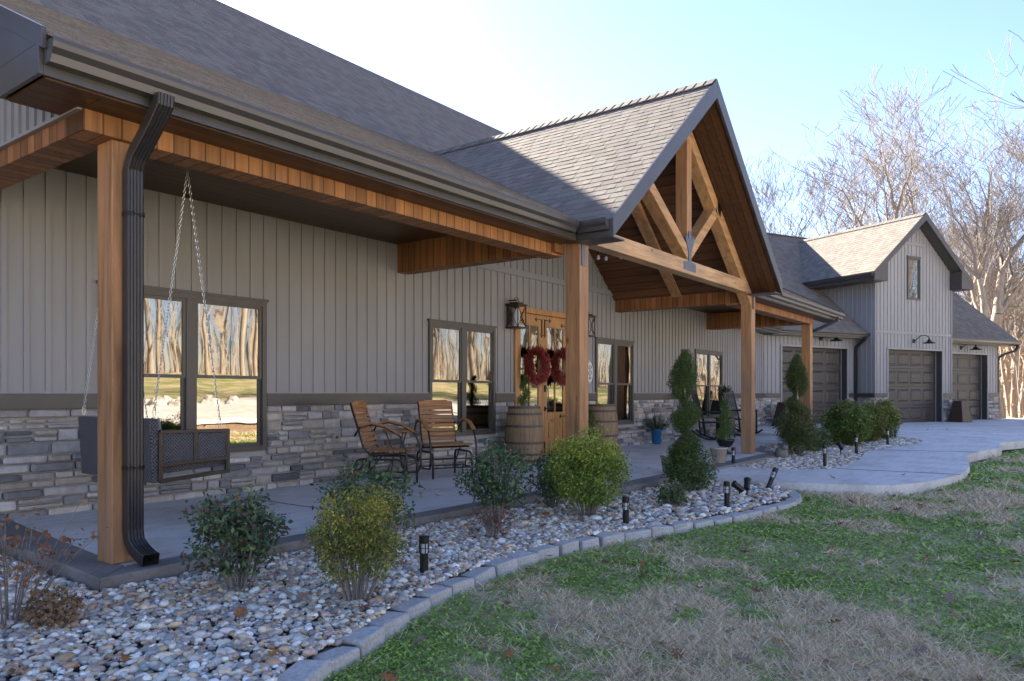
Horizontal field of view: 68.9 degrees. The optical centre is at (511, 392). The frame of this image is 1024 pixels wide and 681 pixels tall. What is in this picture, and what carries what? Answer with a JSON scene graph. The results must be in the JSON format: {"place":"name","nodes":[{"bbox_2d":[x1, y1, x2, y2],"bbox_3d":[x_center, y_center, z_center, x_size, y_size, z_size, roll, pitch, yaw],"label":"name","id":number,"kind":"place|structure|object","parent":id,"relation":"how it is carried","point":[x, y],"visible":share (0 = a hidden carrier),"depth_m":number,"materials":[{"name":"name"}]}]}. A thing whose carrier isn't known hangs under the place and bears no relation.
{"place":"outdoors","nodes":[
{"label":"outdoors","id":0,"kind":"place"},
{"bbox_2d":[0,485,789,680],"bbox_3d":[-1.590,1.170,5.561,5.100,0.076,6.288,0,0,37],"label":"river pebbles","id":1,"kind":"object","parent":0,"point":[130,597],"visible":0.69,"depth_m":3.93,"materials":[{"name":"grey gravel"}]},
{"bbox_2d":[0,497,107,630],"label":"dried hydrangea","id":2,"kind":"object","parent":1,"relation":"on","point":[45,613],"visible":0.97,"depth_m":3.75,"materials":[{"name":"brown plant"}]},
{"bbox_2d":[179,484,292,591],"bbox_3d":[-1.637,0.881,4.427,0.647,0.703,0.687,0,0,-20],"label":"shrub","id":3,"kind":"object","parent":1,"relation":"on","point":[242,530],"visible":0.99,"depth_m":4.36,"materials":[{"name":"green plant"}]},
{"bbox_2d":[301,479,413,601],"bbox_3d":[-0.858,0.858,4.180,0.618,0.730,0.612,0,0,-10],"label":"shrub","id":4,"kind":"object","parent":1,"relation":"on","point":[362,537],"visible":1,"depth_m":4.11,"materials":[{"name":"green plant"}]},
{"bbox_2d":[309,453,425,530],"bbox_3d":[-1.016,0.821,5.571,0.842,0.764,0.929,0,0,37],"label":"shrub","id":5,"kind":"object","parent":1,"relation":"on","point":[377,479],"visible":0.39,"depth_m":5.46,"materials":[{"name":"green plant"}]},
{"bbox_2d":[0,481,786,675],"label":"leaf crumbs","id":6,"kind":"object","parent":1,"relation":"on","point":[11,670],"visible":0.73,"depth_m":4.36,"materials":[{"name":"brown plant"}]},
{"bbox_2d":[12,479,790,558],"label":"river pebbles","id":7,"kind":"object","parent":1,"relation":"on","point":[639,500],"visible":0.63,"depth_m":7.54,"materials":[{"name":"grey gravel"}]},
{"bbox_2d":[524,445,571,507],"bbox_3d":[0.416,0.846,7.637,0.531,0.714,0.596,0,0,37],"label":"shrub","id":8,"kind":"object","parent":7,"relation":"on","point":[551,497],"visible":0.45,"depth_m":7.58,"materials":[{"name":"green plant"}]},
{"bbox_2d":[652,478,690,506],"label":"shrub","id":9,"kind":"object","parent":7,"relation":"on","point":[673,495],"visible":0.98,"depth_m":7.74,"materials":[{"name":"green plant"}]},
{"bbox_2d":[666,349,702,489],"bbox_3d":[2.075,0.331,9.008,0.457,1.740,0.512,0,0,4],"label":"spiral evergreen","id":10,"kind":"object","parent":7,"relation":"on","point":[680,383],"visible":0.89,"depth_m":8.96,"materials":[{"name":"green plant"}]},
{"bbox_2d":[661,445,718,490],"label":"evergreen shrub","id":11,"kind":"object","parent":7,"relation":"on","point":[693,473],"visible":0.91,"depth_m":8.84,"materials":[{"name":"green plant"}]},
{"bbox_2d":[731,477,751,493],"bbox_3d":[2.627,1.097,8.520,0.290,0.267,0.123,0,0,-29],"label":"spotlight","id":12,"kind":"object","parent":7,"relation":"on","point":[735,484],"visible":0.94,"depth_m":8.49,"materials":[{"name":"black metal"}]},
{"bbox_2d":[419,535,428,572],"bbox_3d":[-0.571,1.079,4.854,0.067,0.303,0.067,0,0,37],"label":"path light","id":13,"kind":"object","parent":1,"relation":"on","point":[423,545],"visible":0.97,"depth_m":4.83,"materials":[{"name":"black metal"}]},
{"bbox_2d":[467,506,515,538],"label":"shrub","id":14,"kind":"object","parent":1,"relation":"on","point":[488,521],"visible":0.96,"depth_m":5.98,"materials":[{"name":"brown plant"}]},
{"bbox_2d":[453,437,538,518],"bbox_3d":[-0.158,0.799,6.682,0.765,0.806,0.798,0,0,37],"label":"shrub","id":15,"kind":"object","parent":1,"relation":"on","point":[493,487],"visible":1,"depth_m":6.61,"materials":[{"name":"green plant"}]},
{"bbox_2d":[541,422,633,516],"bbox_3d":[0.699,0.756,7.100,0.922,0.955,0.835,0,0,7],"label":"shrub","id":16,"kind":"object","parent":1,"relation":"on","point":[589,476],"visible":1,"depth_m":6.93,"materials":[{"name":"green plant"}]},
{"bbox_2d":[622,497,629,523],"bbox_3d":[1.016,1.079,6.665,0.067,0.303,0.067,0,0,37],"label":"path light","id":17,"kind":"object","parent":1,"relation":"on","point":[625,502],"visible":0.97,"depth_m":6.64,"materials":[{"name":"black metal"}]},
{"bbox_2d":[723,481,729,506],"bbox_3d":[2.211,1.069,7.682,0.067,0.323,0.067,0,0,37],"label":"path light","id":18,"kind":"object","parent":1,"relation":"on","point":[726,495],"visible":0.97,"depth_m":7.66,"materials":[{"name":"black metal"}]},
{"bbox_2d":[766,467,778,488],"bbox_3d":[3.163,1.073,9.119,0.067,0.343,0.067,17,-11,41],"label":"path light","id":19,"kind":"object","parent":1,"relation":"on","point":[773,474],"visible":0.96,"depth_m":9.11,"materials":[{"name":"black metal"}]},
{"bbox_2d":[11,435,784,565],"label":"porch floor","id":20,"kind":"structure","parent":0,"point":[167,532],"depth_m":7.43,"materials":[{"name":"concrete"}]},
{"bbox_2d":[349,401,421,482],"bbox_3d":[-1.502,0.595,8.873,0.724,1.002,0.685,0,0,8],"label":"glider chair","id":21,"kind":"object","parent":20,"relation":"on","point":[358,406],"visible":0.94,"depth_m":8.78,"materials":[{"name":"wood"}]},
{"bbox_2d":[383,429,409,476],"bbox_3d":[-1.470,0.784,9.654,0.400,0.619,0.400,0,0,37],"label":"side table","id":22,"kind":"object","parent":20,"relation":"on","point":[399,430],"visible":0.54,"depth_m":9.61,"materials":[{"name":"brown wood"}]},
{"bbox_2d":[414,400,476,478],"bbox_3d":[-0.899,0.595,9.882,0.685,1.002,0.724,0,0,-26],"label":"glider chair","id":23,"kind":"object","parent":20,"relation":"on","point":[439,406],"visible":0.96,"depth_m":10.04,"materials":[{"name":"wood"}]},
{"bbox_2d":[505,406,542,463],"bbox_3d":[0.192,0.651,11.833,0.610,0.890,0.610,0,0,37],"label":"oak barrel","id":24,"kind":"object","parent":20,"relation":"on","point":[524,427],"visible":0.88,"depth_m":11.59,"materials":[{"name":"brown wood"}]},
{"bbox_2d":[514,374,532,405],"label":"spiral topiary","id":25,"kind":"object","parent":24,"relation":"on","point":[522,401],"visible":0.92,"depth_m":11.75,"materials":[{"name":"green plant"}]},
{"bbox_2d":[588,404,617,448],"bbox_3d":[1.656,0.651,13.797,0.610,0.890,0.610,0,0,37],"label":"oak barrel","id":26,"kind":"object","parent":20,"relation":"on","point":[605,415],"visible":0.57,"depth_m":13.54,"materials":[{"name":"brown wood"}]},
{"bbox_2d":[640,412,671,443],"bbox_3d":[3.098,0.722,16.126,0.748,0.748,0.786,0,0,-39],"label":"yucca planter","id":27,"kind":"object","parent":20,"relation":"on","point":[656,430],"visible":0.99,"depth_m":16.00,"materials":[{"name":"blue ceramic"}]},
{"bbox_2d":[691,390,731,439],"bbox_3d":[4.683,0.510,17.526,0.868,1.169,0.620,0,0,25],"label":"rocking chair","id":28,"kind":"object","parent":20,"relation":"on","point":[695,398],"visible":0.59,"depth_m":17.58,"materials":[{"name":"black metal"}]},
{"bbox_2d":[715,398,734,453],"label":"urn topiary","id":29,"kind":"object","parent":20,"relation":"on","point":[724,440],"visible":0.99,"depth_m":13.38,"materials":[{"name":"green plant"}]},
{"bbox_2d":[714,417,736,436],"bbox_3d":[5.279,0.848,18.455,0.440,0.496,0.440,0,0,37],"label":"side table","id":30,"kind":"object","parent":20,"relation":"on","point":[730,419],"visible":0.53,"depth_m":18.38,"materials":[{"name":"black metal"}]},
{"bbox_2d":[722,390,762,435],"bbox_3d":[5.945,0.510,19.269,0.868,1.169,0.620,0,0,45],"label":"rocking chair","id":31,"kind":"object","parent":20,"relation":"on","point":[735,409],"visible":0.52,"depth_m":19.50,"materials":[{"name":"black wood"}]},
{"bbox_2d":[588,410,595,445],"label":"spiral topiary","id":32,"kind":"object","parent":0,"point":[591,416],"visible":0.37,"depth_m":12.82,"materials":[{"name":"green plant"}]},
{"bbox_2d":[218,0,1023,300],"label":"sky","id":33,"kind":"structure","parent":0,"point":[778,66],"materials":[{"name":"blue"}]},
{"bbox_2d":[323,448,1023,680],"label":"lawn","id":34,"kind":"structure","parent":0,"point":[751,606],"depth_m":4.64,"materials":[{"name":"green plant"}]},
{"bbox_2d":[376,671,397,680],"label":"fallen leaf","id":35,"kind":"object","parent":34,"relation":"on","point":[389,676],"visible":1,"depth_m":3.21,"materials":[{"name":"brown plant"}]},
{"bbox_2d":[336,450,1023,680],"bbox_3d":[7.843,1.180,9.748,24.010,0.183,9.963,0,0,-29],"label":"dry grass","id":36,"kind":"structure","parent":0,"point":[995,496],"depth_m":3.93,"materials":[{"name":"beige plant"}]},
{"bbox_2d":[707,418,1023,495],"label":"driveway","id":37,"kind":"structure","parent":0,"point":[932,456],"depth_m":11.75,"materials":[{"name":"concrete"}]},
{"bbox_2d":[772,402,787,425],"bbox_3d":[8.150,0.631,22.297,0.537,0.724,0.537,0,0,-28],"label":"tapered planter","id":38,"kind":"object","parent":37,"relation":"on","point":[779,407],"visible":0.25,"depth_m":22.26,"materials":[{"name":"brown metal"}]},
{"bbox_2d":[947,401,971,421],"bbox_3d":[15.253,0.628,25.437,0.537,0.724,0.537,0,0,-28],"label":"tapered planter","id":39,"kind":"object","parent":37,"relation":"on","point":[959,411],"visible":0.99,"depth_m":25.29,"materials":[{"name":"brown metal"}]},
{"bbox_3d":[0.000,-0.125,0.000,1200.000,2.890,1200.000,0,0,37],"label":"ground","id":40,"kind":"structure","parent":0,"visible":0},
{"bbox_2d":[277,659,331,680],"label":"edging stone","id":41,"kind":"object","parent":40,"relation":"on","point":[310,670],"visible":0.91,"depth_m":3.17,"materials":[{"name":"concrete"}]},
{"bbox_2d":[311,646,359,676],"bbox_3d":[-0.812,1.256,3.420,0.148,0.139,0.244,-1,-1,24],"label":"edging stone","id":42,"kind":"object","parent":40,"relation":"on","point":[339,657],"visible":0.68,"depth_m":3.39,"materials":[{"name":"concrete"}]},
{"bbox_2d":[340,626,384,658],"bbox_3d":[-0.735,1.247,3.658,0.158,0.156,0.240,0,0,13],"label":"edging stone","id":43,"kind":"object","parent":40,"relation":"on","point":[365,640],"visible":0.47,"depth_m":3.62,"materials":[{"name":"concrete"}]},
{"bbox_2d":[367,611,409,641],"bbox_3d":[-0.663,1.250,3.925,0.164,0.149,0.292,-1,-3,15],"label":"edging stone","id":44,"kind":"object","parent":40,"relation":"on","point":[391,622],"visible":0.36,"depth_m":3.90,"materials":[{"name":"concrete"}]},
{"bbox_2d":[0,444,782,592],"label":"porch border","id":45,"kind":"object","parent":40,"relation":"on","point":[102,575],"visible":0.28,"depth_m":5.30,"materials":[{"name":"grey concrete"}]},
{"bbox_2d":[709,445,727,462],"bbox_3d":[3.260,0.942,11.765,0.292,0.304,0.292,0,0,37],"label":"flower pot","id":46,"kind":"object","parent":45,"relation":"on","point":[720,453],"visible":0.98,"depth_m":11.67,"materials":[{"name":"beige ceramic"}]},
{"bbox_2d":[390,597,430,622],"bbox_3d":[-0.585,1.253,4.210,0.161,0.144,0.283,-1,-3,18],"label":"edging stone","id":47,"kind":"object","parent":40,"relation":"on","point":[414,608],"visible":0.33,"depth_m":4.18,"materials":[{"name":"concrete"}]},
{"bbox_2d":[413,584,451,608],"bbox_3d":[-0.483,1.250,4.481,0.158,0.150,0.256,3,-1,26],"label":"edging stone","id":48,"kind":"object","parent":40,"relation":"on","point":[436,594],"visible":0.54,"depth_m":4.44,"materials":[{"name":"concrete"}]},
{"bbox_2d":[437,577,474,596],"bbox_3d":[-0.362,1.251,4.721,0.160,0.148,0.256,-1,-2,30],"label":"edging stone","id":49,"kind":"object","parent":40,"relation":"on","point":[456,584],"visible":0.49,"depth_m":4.67,"materials":[{"name":"concrete"}]},
{"bbox_2d":[462,567,495,586],"bbox_3d":[-0.231,1.254,4.973,0.160,0.142,0.290,-2,2,25],"label":"edging stone","id":50,"kind":"object","parent":40,"relation":"on","point":[480,575],"visible":0.54,"depth_m":4.94,"materials":[{"name":"concrete"}]},
{"bbox_2d":[484,557,517,576],"bbox_3d":[-0.087,1.247,5.223,0.166,0.157,0.256,-2,-1,30],"label":"edging stone","id":51,"kind":"object","parent":40,"relation":"on","point":[503,565],"visible":0.52,"depth_m":5.17,"materials":[{"name":"concrete"}]},
{"bbox_2d":[0,0,1021,566],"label":"farmhouse","id":52,"kind":"object","parent":40,"relation":"on","point":[384,248],"visible":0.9,"depth_m":9.22,"materials":[{"name":"grey"}]},
{"bbox_2d":[78,168,229,482],"bbox_3d":[-3.030,-0.673,6.297,1.249,2.735,0.672,0,0,37],"label":"porch swing","id":53,"kind":"object","parent":52,"relation":"hanging from","point":[168,451],"visible":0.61,"depth_m":5.95,"materials":[{"name":"wicker"}]},
{"bbox_2d":[96,280,268,451],"bbox_3d":[-3.378,-0.210,7.833,0.072,1.720,1.880,0,0,37],"label":"window","id":54,"kind":"structure","parent":52,"relation":"in","point":[186,398],"depth_m":8.00,"materials":[{"name":"clear glass"}]},
{"bbox_2d":[427,318,496,436],"bbox_3d":[-0.742,-0.210,11.369,0.072,1.720,1.580,0,0,37],"label":"window","id":55,"kind":"structure","parent":52,"relation":"in","point":[461,355],"depth_m":11.36,"materials":[{"name":"clear glass"}]},
{"bbox_2d":[523,343,552,385],"bbox_3d":[0.446,-0.478,12.704,0.247,0.780,0.753,0,0,37],"label":"wreath","id":56,"kind":"object","parent":52,"relation":"attached to","point":[542,376],"visible":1,"depth_m":12.66,"materials":[{"name":"red plant"}]},
{"bbox_2d":[514,307,565,455],"bbox_3d":[0.556,-0.175,13.095,0.136,2.550,1.720,0,0,37],"label":"entry door","id":57,"kind":"structure","parent":52,"relation":"in","point":[546,328],"depth_m":13.17,"materials":[{"name":"brown wood"}]},
{"bbox_2d":[550,346,565,387],"bbox_3d":[0.914,-0.464,13.334,0.239,0.761,0.751,0,0,37],"label":"wreath","id":58,"kind":"object","parent":52,"relation":"attached to","point":[558,377],"visible":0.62,"depth_m":13.20,"materials":[{"name":"red plant"}]},
{"bbox_2d":[588,361,592,383],"bbox_3d":[1.490,-0.400,14.307,0.024,0.440,0.260,0,0,37],"label":"oval plaque","id":59,"kind":"object","parent":52,"relation":"attached to","point":[590,371],"visible":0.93,"depth_m":14.31,"materials":[{"name":"white ceramic"}]},
{"bbox_2d":[594,337,634,424],"bbox_3d":[2.089,-0.220,15.164,0.072,1.740,1.610,0,0,37],"label":"window","id":60,"kind":"structure","parent":52,"relation":"in","point":[614,358],"depth_m":15.18,"materials":[{"name":"clear glass"}]},
{"bbox_2d":[695,349,723,418],"bbox_3d":[5.045,-0.220,19.129,0.072,1.740,1.840,0,0,37],"label":"window","id":61,"kind":"structure","parent":52,"relation":"in","point":[709,363],"depth_m":19.10,"materials":[{"name":"clear glass"}]},
{"bbox_2d":[782,346,846,423],"bbox_3d":[9.554,-0.190,23.790,2.990,2.540,0.251,0,0,-28],"label":"garage door","id":62,"kind":"structure","parent":52,"relation":"in","point":[829,364],"depth_m":24.20,"materials":[{"name":"brown metal"}]},
{"bbox_2d":[907,255,920,300],"bbox_3d":[13.385,-3.825,24.878,0.710,1.450,0.065,0,0,-28],"label":"window","id":63,"kind":"structure","parent":52,"relation":"in","point":[913,262],"depth_m":24.90,"materials":[{"name":"clear glass"}]},
{"bbox_2d":[889,349,941,422],"bbox_3d":[13.415,-0.225,25.047,2.860,2.450,0.251,0,0,-28],"label":"garage door","id":64,"kind":"structure","parent":52,"relation":"in","point":[921,383],"depth_m":25.30,"materials":[{"name":"brown metal"}]},
{"bbox_2d":[929,354,986,418],"bbox_3d":[16.363,-0.230,27.341,3.070,2.420,0.251,0,0,-28],"label":"garage door","id":65,"kind":"structure","parent":52,"relation":"in","point":[969,371],"depth_m":27.85,"materials":[{"name":"brown metal"}]},
{"bbox_2d":[507,550,538,568],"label":"edging stone","id":66,"kind":"object","parent":40,"relation":"on","point":[524,558],"visible":0.46,"depth_m":5.42,"materials":[{"name":"concrete"}]},
{"bbox_2d":[527,544,558,561],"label":"edging stone","id":67,"kind":"object","parent":40,"relation":"on","point":[543,551],"visible":0.53,"depth_m":5.63,"materials":[{"name":"concrete"}]},
{"bbox_2d":[552,539,578,555],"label":"edging stone","id":68,"kind":"object","parent":40,"relation":"on","point":[568,546],"visible":0.47,"depth_m":5.85,"materials":[{"name":"concrete"}]},
{"bbox_2d":[574,536,599,550],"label":"edging stone","id":69,"kind":"object","parent":40,"relation":"on","point":[586,542],"visible":0.48,"depth_m":6.04,"materials":[{"name":"concrete"}]},
{"bbox_2d":[594,530,624,546],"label":"edging stone","id":70,"kind":"object","parent":40,"relation":"on","point":[606,537],"visible":0.52,"depth_m":6.22,"materials":[{"name":"concrete"}]},
{"bbox_2d":[621,528,650,541],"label":"edging stone","id":71,"kind":"object","parent":40,"relation":"on","point":[635,534],"visible":0.34,"depth_m":6.39,"materials":[{"name":"concrete"}]},
{"bbox_2d":[644,524,673,537],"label":"edging stone","id":72,"kind":"object","parent":40,"relation":"on","point":[657,530],"visible":0.48,"depth_m":6.54,"materials":[{"name":"concrete"}]},
{"bbox_2d":[669,520,692,533],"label":"edging stone","id":73,"kind":"object","parent":40,"relation":"on","point":[686,526],"visible":0.51,"depth_m":6.72,"materials":[{"name":"concrete"}]},
{"bbox_2d":[690,519,713,530],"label":"edging stone","id":74,"kind":"object","parent":40,"relation":"on","point":[702,523],"visible":0.36,"depth_m":6.88,"materials":[{"name":"concrete"}]},
{"bbox_2d":[706,515,731,526],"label":"edging stone","id":75,"kind":"object","parent":40,"relation":"on","point":[720,519],"visible":0.48,"depth_m":7.07,"materials":[{"name":"concrete"}]},
{"bbox_2d":[724,512,747,522],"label":"edging stone","id":76,"kind":"object","parent":40,"relation":"on","point":[736,516],"visible":0.43,"depth_m":7.25,"materials":[{"name":"concrete"}]},
{"bbox_2d":[740,510,762,519],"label":"edging stone","id":77,"kind":"object","parent":40,"relation":"on","point":[752,513],"visible":0.4,"depth_m":7.44,"materials":[{"name":"concrete"}]},
{"bbox_2d":[753,505,776,514],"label":"edging stone","id":78,"kind":"object","parent":40,"relation":"on","point":[767,508],"visible":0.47,"depth_m":7.64,"materials":[{"name":"concrete"}]},
{"bbox_2d":[746,151,855,237],"bbox_3d":[14.308,-5.751,39.239,7.560,14.797,9.262,0,0,18],"label":"bare tree","id":79,"kind":"object","parent":40,"relation":"on","point":[772,196],"visible":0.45,"depth_m":38.44,"materials":[{"name":"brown plant"}]},
{"bbox_2d":[765,66,965,235],"bbox_3d":[18.082,-6.956,36.592,7.609,17.387,9.512,0,0,-12],"label":"bare tree","id":80,"kind":"object","parent":40,"relation":"on","point":[872,119],"visible":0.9,"depth_m":35.74,"materials":[{"name":"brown plant"}]},
{"bbox_2d":[780,118,977,243],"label":"bare tree","id":81,"kind":"object","parent":40,"relation":"on","point":[833,183],"visible":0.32,"depth_m":45.50,"materials":[{"name":"brown plant"}]},
{"bbox_2d":[797,99,965,235],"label":"bare tree","id":82,"kind":"object","parent":40,"relation":"on","point":[846,187],"visible":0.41,"depth_m":41.97,"materials":[{"name":"brown plant"}]},
{"bbox_2d":[873,93,1023,306],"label":"bare tree","id":83,"kind":"object","parent":40,"relation":"on","point":[982,251],"visible":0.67,"depth_m":36.67,"materials":[{"name":"brown plant"}]},
{"bbox_2d":[903,146,1023,418],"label":"bare tree","id":84,"kind":"object","parent":40,"relation":"on","point":[981,291],"visible":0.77,"depth_m":34.50,"materials":[{"name":"brown plant"}]},
{"bbox_2d":[928,200,1023,382],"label":"bare tree","id":85,"kind":"object","parent":40,"relation":"on","point":[986,251],"visible":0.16,"depth_m":51.52,"materials":[{"name":"brown plant"}]},
{"bbox_2d":[933,104,1023,326],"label":"bare tree","id":86,"kind":"object","parent":40,"relation":"on","point":[1001,302],"visible":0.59,"depth_m":36.04,"materials":[{"name":"brown plant"}]},
{"bbox_2d":[939,179,1023,329],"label":"bare tree","id":87,"kind":"object","parent":40,"relation":"on","point":[1002,250],"visible":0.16,"depth_m":48.83,"materials":[{"name":"brown plant"}]},
{"bbox_2d":[942,199,1023,310],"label":"bare tree","id":88,"kind":"object","parent":40,"relation":"on","point":[974,248],"visible":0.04,"depth_m":55.99,"materials":[{"name":"brown plant"}]},
{"bbox_2d":[944,30,1023,108],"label":"bare tree","id":89,"kind":"object","parent":40,"relation":"on","point":[994,76],"visible":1,"depth_m":22.70,"materials":[{"name":"brown plant"}]},
{"bbox_2d":[956,272,1023,402],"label":"bare tree","id":90,"kind":"object","parent":40,"relation":"on","point":[1020,375],"visible":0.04,"depth_m":47.30,"materials":[{"name":"brown plant"}]},
{"bbox_2d":[965,271,1023,409],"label":"bare tree","id":91,"kind":"object","parent":40,"relation":"on","point":[1007,367],"visible":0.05,"depth_m":44.80,"materials":[{"name":"brown plant"}]},
{"bbox_2d":[968,285,1023,415],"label":"bare tree","id":92,"kind":"object","parent":40,"relation":"on","point":[1005,382],"visible":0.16,"depth_m":43.19,"materials":[{"name":"brown plant"}]},
{"bbox_2d":[971,257,1023,417],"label":"bare tree","id":93,"kind":"object","parent":40,"relation":"on","point":[1014,407],"visible":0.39,"depth_m":39.61,"materials":[{"name":"brown plant"}]},
{"bbox_2d":[978,265,1023,359],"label":"bare tree","id":94,"kind":"object","parent":40,"relation":"on","point":[1016,316],"visible":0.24,"depth_m":41.80,"materials":[{"name":"brown plant"}]},
{"bbox_2d":[990,306,1023,416],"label":"undergrowth","id":95,"kind":"object","parent":40,"relation":"on","point":[1020,383],"visible":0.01,"depth_m":40.72,"materials":[{"name":"brown plant"}]},
{"bbox_2d":[999,294,1023,417],"bbox_3d":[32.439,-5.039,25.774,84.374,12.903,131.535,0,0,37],"label":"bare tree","id":96,"kind":"object","parent":40,"relation":"on","point":[1020,406],"visible":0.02,"depth_m":37.97,"materials":[{"name":"brown plant"}]},
{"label":"garden island bed","id":97,"kind":"structure","parent":0,"visible":0},
{"bbox_2d":[807,425,833,450],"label":"shrub","id":98,"kind":"object","parent":97,"relation":"on","point":[826,436],"visible":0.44,"depth_m":14.28,"materials":[{"name":"green plant"}]},
{"bbox_2d":[736,436,921,469],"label":"island pebbles","id":99,"kind":"object","parent":97,"relation":"on","point":[846,457],"visible":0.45,"depth_m":13.12,"materials":[{"name":"grey gravel"}]},
{"bbox_2d":[775,445,787,457],"bbox_3d":[4.740,1.030,13.118,0.245,0.260,0.230,0,0,37],"label":"garden statue","id":100,"kind":"object","parent":99,"relation":"on","point":[781,451],"visible":0.88,"depth_m":13.03,"materials":[{"name":"grey stone"}]},
{"bbox_2d":[772,408,814,444],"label":"shrub","id":101,"kind":"object","parent":99,"relation":"on","point":[777,425],"visible":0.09,"depth_m":15.44,"materials":[{"name":"green plant"}]},
{"bbox_2d":[782,353,812,452],"bbox_3d":[5.188,0.213,13.526,0.567,1.896,0.600,0,0,37],"label":"spiral evergreen","id":102,"kind":"object","parent":99,"relation":"on","point":[798,374],"visible":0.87,"depth_m":13.46,"materials":[{"name":"green plant"}]},
{"bbox_2d":[774,403,824,455],"bbox_3d":[5.228,0.665,13.553,0.862,0.995,0.857,0,0,37],"label":"evergreen shrub","id":103,"kind":"object","parent":99,"relation":"on","point":[800,449],"visible":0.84,"depth_m":13.41,"materials":[{"name":"green plant"}]},
{"bbox_2d":[819,398,876,445],"bbox_3d":[6.998,0.607,15.553,1.092,1.030,1.194,0,0,37],"label":"shrub","id":104,"kind":"object","parent":99,"relation":"on","point":[845,424],"visible":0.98,"depth_m":15.34,"materials":[{"name":"green plant"}]},
{"bbox_2d":[860,401,888,440],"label":"shrub","id":105,"kind":"object","parent":99,"relation":"on","point":[879,428],"visible":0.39,"depth_m":16.36,"materials":[{"name":"green plant"}]},
{"bbox_2d":[872,396,902,437],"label":"shrub","id":106,"kind":"object","parent":99,"relation":"on","point":[894,418],"visible":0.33,"depth_m":17.15,"materials":[{"name":"green plant"}]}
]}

